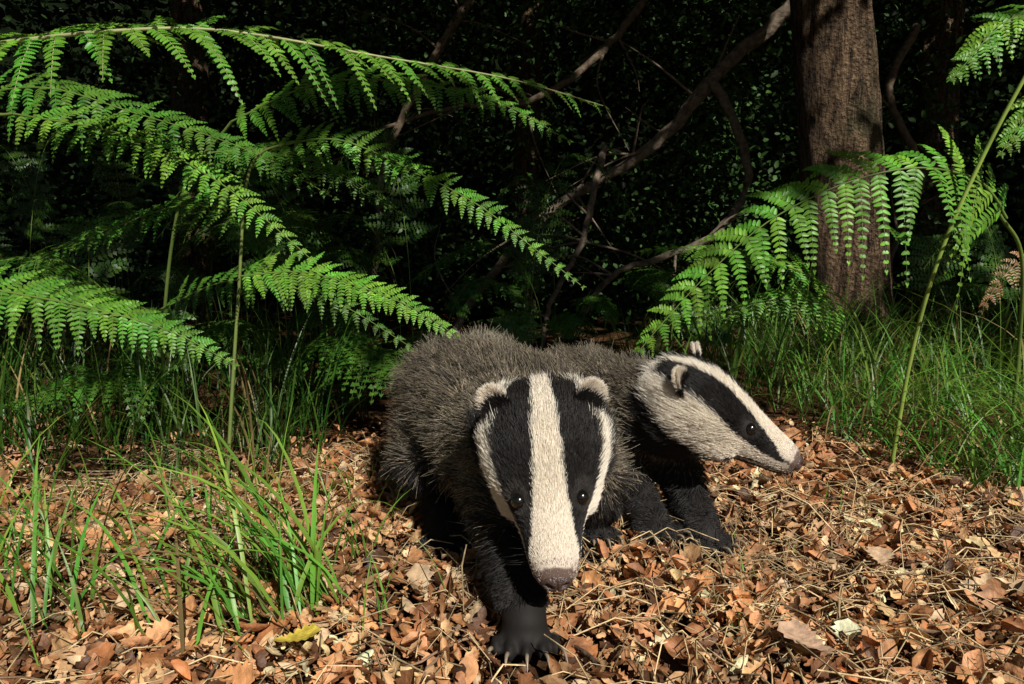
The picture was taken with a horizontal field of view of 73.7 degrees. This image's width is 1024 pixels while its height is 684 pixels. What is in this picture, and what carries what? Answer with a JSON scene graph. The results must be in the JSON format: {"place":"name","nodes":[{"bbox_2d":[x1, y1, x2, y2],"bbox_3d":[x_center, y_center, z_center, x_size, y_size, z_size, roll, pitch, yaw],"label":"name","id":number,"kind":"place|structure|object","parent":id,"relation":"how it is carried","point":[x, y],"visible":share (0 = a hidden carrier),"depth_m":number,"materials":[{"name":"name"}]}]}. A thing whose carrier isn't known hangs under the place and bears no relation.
{"place":"outdoors","nodes":[
{"label":"outdoors","id":0,"kind":"place"},
{"bbox_2d":[0,0,1023,306],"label":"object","id":1,"kind":"structure","parent":0,"point":[586,116],"depth_m":10.92,"materials":[{"name":"green plant"}]},
{"bbox_2d":[0,289,1023,683],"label":"ground","id":2,"kind":"structure","parent":0,"point":[378,407],"depth_m":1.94,"materials":[{"name":"brown plant"}]},
{"bbox_2d":[0,95,323,368],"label":"bracken fern","id":3,"kind":"object","parent":2,"relation":"on","point":[141,319],"visible":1,"depth_m":1.12,"materials":[{"name":"green plant"}]},
{"bbox_2d":[273,623,320,641],"bbox_3d":[-0.235,0.321,0.750,0.048,0.009,0.035,0,6,0],"label":"fallen leaf","id":4,"kind":"object","parent":2,"relation":"on","point":[307,631],"visible":1,"depth_m":0.75,"materials":[{"name":"yellow plant"}]},
{"bbox_2d":[11,121,585,482],"bbox_3d":[-0.403,-0.071,1.350,1.090,0.743,0.175,0,6,4],"label":"bracken fern","id":5,"kind":"object","parent":2,"relation":"on","point":[268,263],"visible":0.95,"depth_m":1.34,"materials":[{"name":"green plant"}]},
{"bbox_2d":[0,0,610,201],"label":"bracken fern","id":6,"kind":"object","parent":2,"relation":"on","point":[153,27],"visible":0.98,"depth_m":1.12,"materials":[{"name":"green plant"}]},
{"bbox_2d":[170,0,450,323],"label":"oak tree","id":7,"kind":"object","parent":2,"relation":"on","point":[192,254],"visible":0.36,"depth_m":5.36,"materials":[{"name":"brown plant"}]},
{"bbox_2d":[160,61,573,434],"bbox_3d":[-0.419,-0.168,1.476,1.093,0.873,0.189,2,6,19],"label":"bracken fern","id":8,"kind":"object","parent":2,"relation":"on","point":[285,92],"visible":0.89,"depth_m":1.45,"materials":[{"name":"green plant"}]},
{"bbox_2d":[280,0,527,334],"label":"fallen branch","id":9,"kind":"object","parent":2,"relation":"on","point":[440,45],"visible":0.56,"depth_m":4.01,"materials":[{"name":"brown wood"}]},
{"bbox_2d":[0,120,1019,432],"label":"bracken undergrowth","id":10,"kind":"object","parent":2,"relation":"on","point":[374,354],"visible":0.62,"depth_m":2.73,"materials":[{"name":"green plant"}]},
{"bbox_2d":[0,442,1023,683],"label":"fallen twigs","id":11,"kind":"object","parent":2,"relation":"on","point":[589,656],"visible":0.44,"depth_m":0.92,"materials":[{"name":"brown wood"}]},
{"bbox_2d":[0,0,1023,336],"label":"woodland shrubs","id":12,"kind":"object","parent":2,"relation":"on","point":[710,124],"visible":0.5,"depth_m":4.43,"materials":[{"name":"green plant"}]},
{"bbox_2d":[0,248,1023,493],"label":"grass","id":13,"kind":"structure","parent":2,"relation":"on","point":[30,356],"depth_m":1.90,"materials":[{"name":"green plant"}]},
{"bbox_2d":[0,0,1023,319],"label":"distant trees","id":14,"kind":"object","parent":2,"relation":"on","point":[104,8],"visible":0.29,"depth_m":6.96,"materials":[{"name":"green plant"}]},
{"bbox_2d":[0,284,1023,665],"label":"grass tuft","id":15,"kind":"object","parent":2,"relation":"on","point":[312,568],"visible":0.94,"depth_m":0.86,"materials":[{"name":"green plant"}]},
{"bbox_2d":[375,319,650,672],"bbox_3d":[-0.026,0.172,1.113,0.382,0.308,0.814,0,6,0],"label":"badger","id":16,"kind":"object","parent":2,"relation":"on","point":[508,447],"visible":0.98,"depth_m":0.83,"materials":[{"name":"black"}]},
{"bbox_2d":[475,0,550,317],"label":"oak tree","id":17,"kind":"object","parent":2,"relation":"on","point":[523,162],"visible":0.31,"depth_m":6.06,"materials":[{"name":"brown plant"}]},
{"bbox_2d":[514,145,673,350],"bbox_3d":[0.421,-0.500,3.553,0.934,1.087,0.368,0,6,0],"label":"fallen branch","id":18,"kind":"object","parent":2,"relation":"on","point":[583,234],"visible":0.8,"depth_m":3.51,"materials":[{"name":"brown wood"}]},
{"bbox_2d":[434,0,790,333],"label":"fallen branch","id":19,"kind":"object","parent":2,"relation":"on","point":[760,36],"visible":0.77,"depth_m":3.68,"materials":[{"name":"brown wood"}]},
{"bbox_2d":[342,0,648,192],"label":"fallen branch","id":20,"kind":"object","parent":19,"relation":"on","point":[595,56],"visible":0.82,"depth_m":3.96,"materials":[{"name":"brown wood"}]},
{"bbox_2d":[545,76,753,349],"bbox_3d":[0.712,-0.656,3.504,1.094,1.469,0.486,0,6,0],"label":"fallen branch","id":21,"kind":"object","parent":2,"relation":"on","point":[716,89],"visible":0.71,"depth_m":3.54,"materials":[{"name":"brown wood"}]},
{"bbox_2d":[542,338,803,559],"bbox_3d":[0.194,0.143,1.375,0.270,0.321,0.832,-2,6,-17],"label":"badger","id":22,"kind":"object","parent":2,"relation":"on","point":[682,416],"visible":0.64,"depth_m":1.05,"materials":[{"name":"black"}]},
{"bbox_2d":[633,244,877,427],"bbox_3d":[0.643,0.004,1.728,0.682,0.502,0.169,0,6,0],"label":"bracken fern","id":23,"kind":"object","parent":2,"relation":"on","point":[800,297],"visible":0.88,"depth_m":1.69,"materials":[{"name":"green plant"}]},
{"bbox_2d":[777,619,834,652],"bbox_3d":[0.311,0.317,0.733,0.050,0.011,0.056,0,6,0],"label":"fallen leaf","id":24,"kind":"object","parent":2,"relation":"on","point":[794,630],"visible":1,"depth_m":0.74,"materials":[{"name":"brown plant"}]},
{"bbox_2d":[633,124,1023,456],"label":"bracken fern","id":25,"kind":"object","parent":2,"relation":"on","point":[790,190],"visible":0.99,"depth_m":1.36,"materials":[{"name":"green plant"}]},
{"bbox_2d":[789,0,906,368],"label":"oak tree","id":26,"kind":"object","parent":2,"relation":"on","point":[837,83],"visible":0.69,"depth_m":3.00,"materials":[{"name":"brown plant"}]},
{"bbox_2d":[866,547,894,564],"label":"fallen leaf","id":27,"kind":"object","parent":2,"relation":"on","point":[880,555],"visible":1,"depth_m":0.97,"materials":[{"name":"beige plant"}]},
{"bbox_2d":[897,0,964,326],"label":"oak tree","id":28,"kind":"object","parent":2,"relation":"on","point":[917,133],"visible":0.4,"depth_m":5.15,"materials":[{"name":"brown plant"}]},
{"bbox_2d":[881,23,989,342],"bbox_3d":[2.223,-0.905,3.936,0.913,1.920,0.534,0,6,0],"label":"fallen branch","id":29,"kind":"object","parent":2,"relation":"on","point":[890,103],"visible":0.55,"depth_m":3.96,"materials":[{"name":"brown wood"}]},
{"bbox_2d":[890,4,1023,462],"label":"bracken fern","id":30,"kind":"object","parent":2,"relation":"on","point":[975,39],"visible":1,"depth_m":1.30,"materials":[{"name":"green plant"}]},
{"bbox_2d":[978,251,1023,314],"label":"dead bracken fern","id":31,"kind":"object","parent":2,"relation":"on","point":[1010,268],"visible":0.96,"depth_m":1.65,"materials":[{"name":"brown plant"}]}
]}

